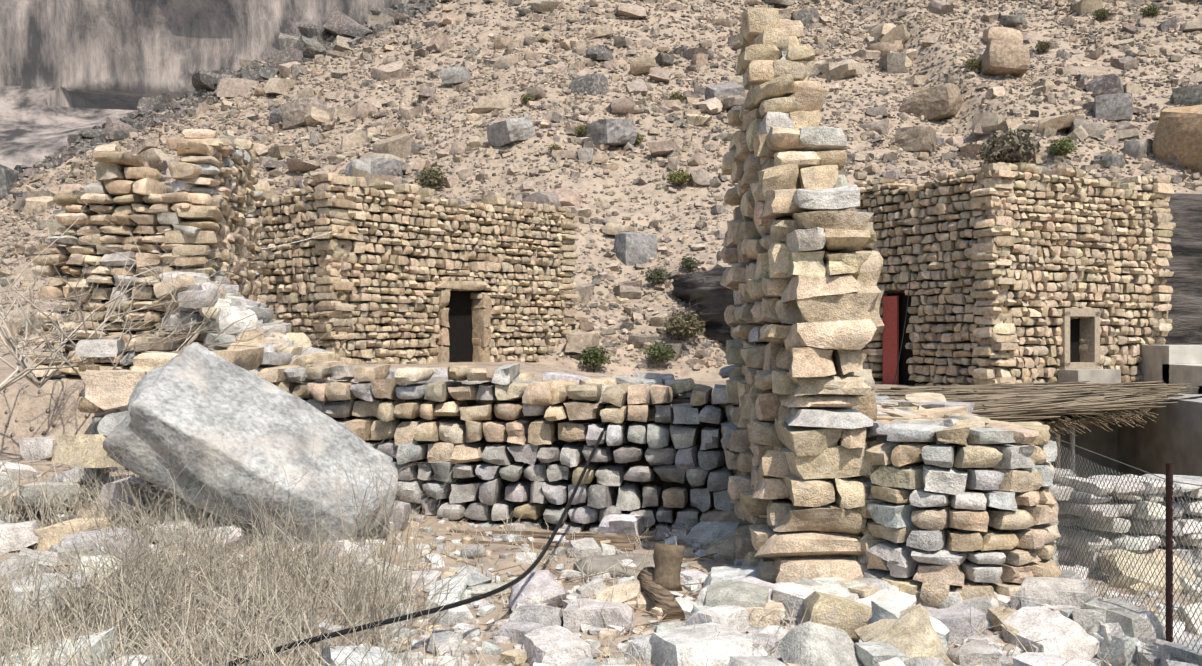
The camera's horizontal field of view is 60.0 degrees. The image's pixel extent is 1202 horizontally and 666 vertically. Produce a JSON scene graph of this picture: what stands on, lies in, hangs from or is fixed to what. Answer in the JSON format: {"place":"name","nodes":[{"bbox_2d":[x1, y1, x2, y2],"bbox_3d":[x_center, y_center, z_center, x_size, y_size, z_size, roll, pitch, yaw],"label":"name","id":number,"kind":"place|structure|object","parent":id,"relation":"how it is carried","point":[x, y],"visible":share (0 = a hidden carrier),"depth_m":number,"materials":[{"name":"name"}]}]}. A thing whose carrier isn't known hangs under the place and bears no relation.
{"place":"outdoors","nodes":[
{"label":"outdoors","id":0,"kind":"place"},
{"bbox_2d":[0,0,409,169],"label":"cliffs","id":1,"kind":"structure","parent":0,"point":[67,67],"depth_m":349.64,"materials":[{"name":"grey stone"}]},
{"bbox_2d":[78,334,736,533],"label":"wall","id":2,"kind":"structure","parent":0,"point":[683,458],"depth_m":9.17,"materials":[{"name":"grey stone"}]},
{"bbox_2d":[0,0,1201,665],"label":"ground","id":3,"kind":"structure","parent":0,"point":[32,410],"depth_m":29.05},
{"bbox_2d":[17,339,263,549],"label":"rocks","id":4,"kind":"object","parent":3,"relation":"on","point":[109,389],"visible":0.52,"depth_m":8.18,"materials":[{"name":"stone"}]},
{"bbox_2d":[28,129,263,380],"bbox_3d":[-5.230,-0.846,13.033,2.154,3.409,3.516,0,0,2],"label":"ruin","id":5,"kind":"object","parent":3,"relation":"on","point":[213,174],"depth_m":11.49,"materials":[{"name":"beige stone"}]},
{"bbox_2d":[103,342,397,548],"bbox_3d":[-2.559,0.928,7.864,2.014,1.714,1.206,0,0,-9],"label":"boulder","id":6,"kind":"object","parent":3,"relation":"on","point":[213,391],"visible":0.88,"depth_m":7.47,"materials":[{"name":"grey stone"}]},
{"bbox_2d":[150,513,385,565],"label":"stones","id":7,"kind":"object","parent":3,"relation":"on","point":[348,543],"visible":0.19,"depth_m":7.38,"materials":[{"name":"grey stone"}]},
{"bbox_2d":[280,95,326,129],"bbox_3d":[-10.285,-7.553,36.165,1.477,1.137,1.144,0,0,25],"label":"hill boulder","id":8,"kind":"object","parent":3,"relation":"on","point":[294,112],"visible":0.69,"depth_m":35.71,"materials":[{"name":"stone"}]},
{"bbox_2d":[345,158,396,175],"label":"hill boulder","id":9,"kind":"object","parent":3,"relation":"on","point":[363,164],"visible":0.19,"depth_m":29.48,"materials":[{"name":"stone"}]},
{"bbox_2d":[370,158,407,176],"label":"hill boulder","id":10,"kind":"object","parent":3,"relation":"on","point":[386,166],"visible":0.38,"depth_m":29.48,"materials":[{"name":"stone"}]},
{"bbox_2d":[257,195,551,357],"bbox_3d":[-3.940,-0.451,19.480,3.600,3.600,5.200,0,0,39],"label":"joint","id":11,"kind":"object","parent":3,"relation":"on","point":[380,324],"depth_m":17.50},
{"bbox_2d":[444,290,473,361],"bbox_3d":[-2.902,0.149,18.521,0.900,1.800,0.900,0,0,39],"label":"doorway","id":12,"kind":"structure","parent":11,"relation":"in","point":[460,329],"depth_m":18.34,"materials":[{"name":"black"}]},
{"bbox_2d":[251,173,578,363],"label":"house stones","id":13,"kind":"object","parent":3,"relation":"on","point":[341,208],"visible":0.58,"depth_m":17.13,"materials":[{"name":"beige stone"}]},
{"bbox_2d":[260,232,331,249],"bbox_3d":[-4.612,-1.343,15.290,0.087,0.404,1.586,0,0,36],"label":"string","id":14,"kind":"object","parent":13,"relation":"attached to","point":[297,241],"visible":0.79,"depth_m":15.46,"materials":[{"name":"white"}]},
{"bbox_2d":[430,281,491,362],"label":"door trim stones","id":15,"kind":"object","parent":13,"relation":"attached to","point":[481,320],"depth_m":18.39,"materials":[{"name":"beige stone"}]},
{"bbox_2d":[222,424,607,665],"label":"hose","id":16,"kind":"object","parent":3,"relation":"on","point":[465,601],"visible":0.98,"depth_m":5.64,"materials":[{"name":"black rubber"}]},
{"bbox_2d":[153,271,694,420],"bbox_3d":[-1.949,0.204,10.426,5.950,1.754,1.395,0,0,18],"label":"rubble pile","id":17,"kind":"object","parent":3,"relation":"on","point":[278,337],"visible":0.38,"depth_m":10.63,"materials":[{"name":"stone"}]},
{"bbox_2d":[440,66,470,85],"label":"hill boulder","id":18,"kind":"object","parent":3,"relation":"on","point":[450,76],"visible":0.77,"depth_m":35.67,"materials":[{"name":"stone"}]},
{"bbox_2d":[486,116,535,146],"bbox_3d":[-2.587,-5.769,29.966,1.066,0.865,1.231,0,0,-39],"label":"hill boulder","id":19,"kind":"object","parent":3,"relation":"on","point":[506,132],"visible":0.79,"depth_m":29.56,"materials":[{"name":"stone"}]},
{"bbox_2d":[461,540,635,551],"bbox_3d":[-0.786,1.759,8.353,2.132,0.211,0.188,0,0,10],"label":"palm log","id":20,"kind":"object","parent":3,"relation":"on","point":[620,546],"visible":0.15,"depth_m":8.25,"materials":[{"name":"brown plant"}]},
{"bbox_2d":[449,528,679,542],"bbox_3d":[-0.133,1.734,8.636,2.313,0.160,0.169,0,0,9],"label":"wooden pole","id":21,"kind":"object","parent":3,"relation":"on","point":[613,538],"visible":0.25,"depth_m":8.61,"materials":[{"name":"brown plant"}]},
{"bbox_2d":[0,0,1201,368],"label":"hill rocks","id":22,"kind":"object","parent":3,"relation":"on","point":[586,154],"visible":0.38,"depth_m":33.74,"materials":[{"name":"stone"}]},
{"bbox_2d":[0,154,1201,665],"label":"dry grass","id":23,"kind":"structure","parent":3,"relation":"on","point":[250,620],"depth_m":5.90,"materials":[{"name":"beige plant"}]},
{"bbox_2d":[0,461,1201,665],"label":"rubble","id":24,"kind":"object","parent":3,"relation":"on","point":[546,635],"visible":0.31,"depth_m":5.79,"materials":[{"name":"stone"}]},
{"bbox_2d":[0,0,1201,353],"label":"hill rocks","id":25,"kind":"object","parent":3,"relation":"on","point":[888,42],"visible":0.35,"depth_m":35.31,"materials":[{"name":"stone"}]},
{"bbox_2d":[582,118,636,146],"bbox_3d":[0.168,-5.645,29.934,1.144,0.832,1.556,0,0,-33],"label":"hill boulder","id":26,"kind":"object","parent":3,"relation":"on","point":[610,132],"visible":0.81,"depth_m":29.34,"materials":[{"name":"stone"}]},
{"bbox_2d":[573,553,654,577],"bbox_3d":[0.157,1.681,7.472,0.725,0.141,0.455,0,0,2],"label":"rock","id":27,"kind":"object","parent":3,"relation":"on","point":[597,561],"visible":0.48,"depth_m":7.37,"materials":[{"name":"beige stone"}]},
{"bbox_2d":[613,232,656,265],"bbox_3d":[0.800,-1.828,23.849,0.913,0.975,0.852,0,0,-19],"label":"hill boulder","id":28,"kind":"object","parent":3,"relation":"on","point":[631,248],"visible":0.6,"depth_m":23.48,"materials":[{"name":"stone"}]},
{"bbox_2d":[637,567,684,619],"bbox_3d":[0.362,1.608,6.344,0.153,0.279,0.513,0,0,-16],"label":"short log","id":29,"kind":"object","parent":3,"relation":"on","point":[663,599],"visible":0.77,"depth_m":6.25,"materials":[{"name":"brown plant"}]},
{"bbox_2d":[652,543,684,590],"bbox_3d":[0.412,1.447,6.445,0.216,0.307,0.240,0,0,2],"label":"stump","id":30,"kind":"object","parent":3,"relation":"on","point":[667,558],"visible":0.92,"depth_m":6.37,"materials":[{"name":"brown wood"}]},
{"bbox_2d":[672,267,733,345],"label":"ledge rocks","id":31,"kind":"object","parent":3,"relation":"on","point":[708,290],"visible":0.17,"depth_m":20.64,"materials":[{"name":"grey stone"}]},
{"bbox_2d":[704,82,744,99],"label":"hill boulder","id":32,"kind":"object","parent":3,"relation":"on","point":[717,90],"visible":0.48,"depth_m":32.35,"materials":[{"name":"stone"}]},
{"bbox_2d":[786,177,800,325],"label":"pillar","id":33,"kind":"structure","parent":3,"relation":"on","point":[798,185],"depth_m":7.26,"materials":[{"name":"beige stone"}]},
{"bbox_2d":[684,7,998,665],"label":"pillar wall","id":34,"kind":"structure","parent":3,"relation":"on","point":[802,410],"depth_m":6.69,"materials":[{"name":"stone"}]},
{"bbox_2d":[894,126,936,152],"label":"hill boulder","id":35,"kind":"object","parent":3,"relation":"on","point":[917,139],"visible":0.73,"depth_m":28.99,"materials":[{"name":"stone"}]},
{"bbox_2d":[899,83,963,120],"bbox_3d":[10.370,-7.088,32.578,1.711,1.162,1.260,0,0,42],"label":"hill boulder","id":36,"kind":"object","parent":3,"relation":"on","point":[942,101],"visible":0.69,"depth_m":32.01,"materials":[{"name":"stone"}]},
{"bbox_2d":[867,183,1137,384],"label":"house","id":37,"kind":"structure","parent":3,"relation":"on","point":[894,291],"depth_m":16.21,"materials":[{"name":"brown stone"}]},
{"bbox_2d":[887,293,918,385],"bbox_3d":[5.279,0.099,17.125,0.900,1.500,0.650,0,0,-27],"label":"house opening","id":38,"kind":"object","parent":37,"relation":"in","point":[904,374],"visible":0.21,"depth_m":16.86,"materials":[{"name":"black"}]},
{"bbox_2d":[1070,318,1079,361],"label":"window","id":39,"kind":"structure","parent":37,"relation":"in","point":[1074,338],"depth_m":16.04,"materials":[{"name":"black"}]},
{"bbox_2d":[977,40,1029,76],"bbox_3d":[12.905,-8.639,33.484,1.430,1.246,1.752,0,0,2],"label":"hill boulder","id":40,"kind":"object","parent":3,"relation":"on","point":[1000,57],"visible":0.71,"depth_m":32.76,"materials":[{"name":"stone"}]},
{"bbox_2d":[853,162,1175,385],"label":"house stones","id":41,"kind":"object","parent":3,"relation":"on","point":[1012,248],"visible":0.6,"depth_m":15.83,"materials":[{"name":"beige stone"}]},
{"bbox_2d":[883,296,898,384],"bbox_3d":[4.726,0.124,16.997,0.040,1.450,0.330,0,0,-27],"label":"door","id":42,"kind":"structure","parent":41,"relation":"attached to","point":[891,333],"depth_m":16.97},
{"bbox_2d":[894,269,911,383],"bbox_3d":[4.578,-0.111,15.802,0.017,1.740,0.644,0,0,39],"label":"cable","id":43,"kind":"object","parent":41,"relation":"attached to","point":[904,326],"visible":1,"depth_m":15.85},
{"bbox_2d":[1048,312,1069,365],"bbox_3d":[6.908,0.089,15.716,0.120,0.820,0.300,0,0,-27],"label":"window surround","id":44,"kind":"object","parent":41,"relation":"attached to","point":[1064,357],"visible":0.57,"depth_m":15.58,"materials":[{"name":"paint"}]},
{"bbox_2d":[1048,362,1099,369],"bbox_3d":[7.206,0.509,15.870,0.790,0.120,0.300,0,0,-27],"label":"window surround","id":45,"kind":"object","parent":41,"relation":"attached to","point":[1081,365],"visible":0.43,"depth_m":15.72,"materials":[{"name":"beige stone"}]},
{"bbox_2d":[1056,308,1099,316],"bbox_3d":[7.206,-0.311,15.870,0.790,0.120,0.300,0,0,-27],"label":"window surround","id":46,"kind":"object","parent":41,"relation":"attached to","point":[1081,312],"visible":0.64,"depth_m":15.73,"materials":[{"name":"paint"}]},
{"bbox_2d":[1058,369,1120,383],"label":"concrete block","id":47,"kind":"structure","parent":41,"relation":"attached to","point":[1099,376],"depth_m":15.46,"materials":[{"name":"grey concrete"}]},
{"bbox_2d":[1080,312,1099,365],"bbox_3d":[7.504,0.089,16.023,0.120,0.820,0.300,0,0,-27],"label":"window surround","id":48,"kind":"object","parent":41,"relation":"attached to","point":[1090,331],"visible":0.57,"depth_m":15.91,"materials":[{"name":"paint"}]},
{"bbox_2d":[854,393,1201,665],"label":"pen walls","id":49,"kind":"structure","parent":3,"relation":"on","point":[935,530],"depth_m":6.22,"materials":[{"name":"beige stone"}]},
{"bbox_2d":[875,381,1198,435],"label":"thatched roof","id":50,"kind":"structure","parent":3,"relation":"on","point":[1035,402],"depth_m":10.65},
{"bbox_2d":[1041,413,1141,472],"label":"shelter posts","id":51,"kind":"object","parent":3,"relation":"on","point":[1072,437],"visible":0.14,"depth_m":10.10,"materials":[{"name":"brown wood"}]},
{"bbox_2d":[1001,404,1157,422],"bbox_3d":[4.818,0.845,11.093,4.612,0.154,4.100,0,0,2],"label":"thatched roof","id":52,"kind":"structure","parent":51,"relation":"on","point":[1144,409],"depth_m":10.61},
{"bbox_2d":[1044,422,1172,641],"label":"fence posts","id":53,"kind":"object","parent":3,"relation":"on","point":[1169,547],"visible":0.6,"depth_m":5.35,"materials":[{"name":"brown metal"}]},
{"bbox_2d":[1093,93,1132,121],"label":"hill boulder","id":54,"kind":"object","parent":3,"relation":"on","point":[1117,107],"visible":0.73,"depth_m":29.00,"materials":[{"name":"stone"}]},
{"bbox_2d":[1063,496,1185,531],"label":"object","id":55,"kind":"object","parent":3,"relation":"on","point":[1084,528],"depth_m":7.96,"materials":[{"name":"grey"}]},
{"bbox_2d":[1049,436,1201,653],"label":"fence","id":56,"kind":"object","parent":3,"relation":"on","point":[1128,537],"visible":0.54,"depth_m":5.91,"materials":[{"name":"grey metal"}]},
{"bbox_2d":[1136,345,1201,383],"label":"concrete block wall","id":57,"kind":"structure","parent":3,"relation":"on","point":[1156,359],"depth_m":15.80,"materials":[{"name":"concrete"}]},
{"bbox_2d":[1152,105,1201,172],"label":"boulder","id":58,"kind":"object","parent":3,"relation":"on","point":[1178,132],"visible":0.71,"depth_m":25.97,"materials":[{"name":"stone"}]},
{"bbox_2d":[1162,193,1201,344],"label":"cliff","id":59,"kind":"structure","parent":3,"relation":"on","point":[1184,281],"depth_m":23.42,"materials":[{"name":"grey stone"}]},
{"bbox_2d":[1162,364,1201,393],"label":"step","id":60,"kind":"object","parent":3,"relation":"on","point":[1191,374],"visible":0.33,"depth_m":15.15,"materials":[{"name":"concrete"}]},
{"bbox_2d":[1174,394,1201,398],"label":"concrete block","id":61,"kind":"structure","parent":3,"relation":"on","point":[1190,395],"depth_m":12.49,"materials":[{"name":"grey concrete"}]},
{"bbox_2d":[999,396,1201,420],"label":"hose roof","id":62,"kind":"structure","parent":61,"relation":"on","point":[1196,397],"depth_m":11.41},
{"bbox_2d":[1049,422,1116,477],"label":"concrete wall","id":63,"kind":"structure","parent":0,"point":[1099,440],"depth_m":12.81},
{"bbox_2d":[1117,397,1201,499],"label":"concrete wall","id":64,"kind":"structure","parent":0,"point":[1172,434],"depth_m":11.67,"materials":[{"name":"grey concrete"}]}
]}

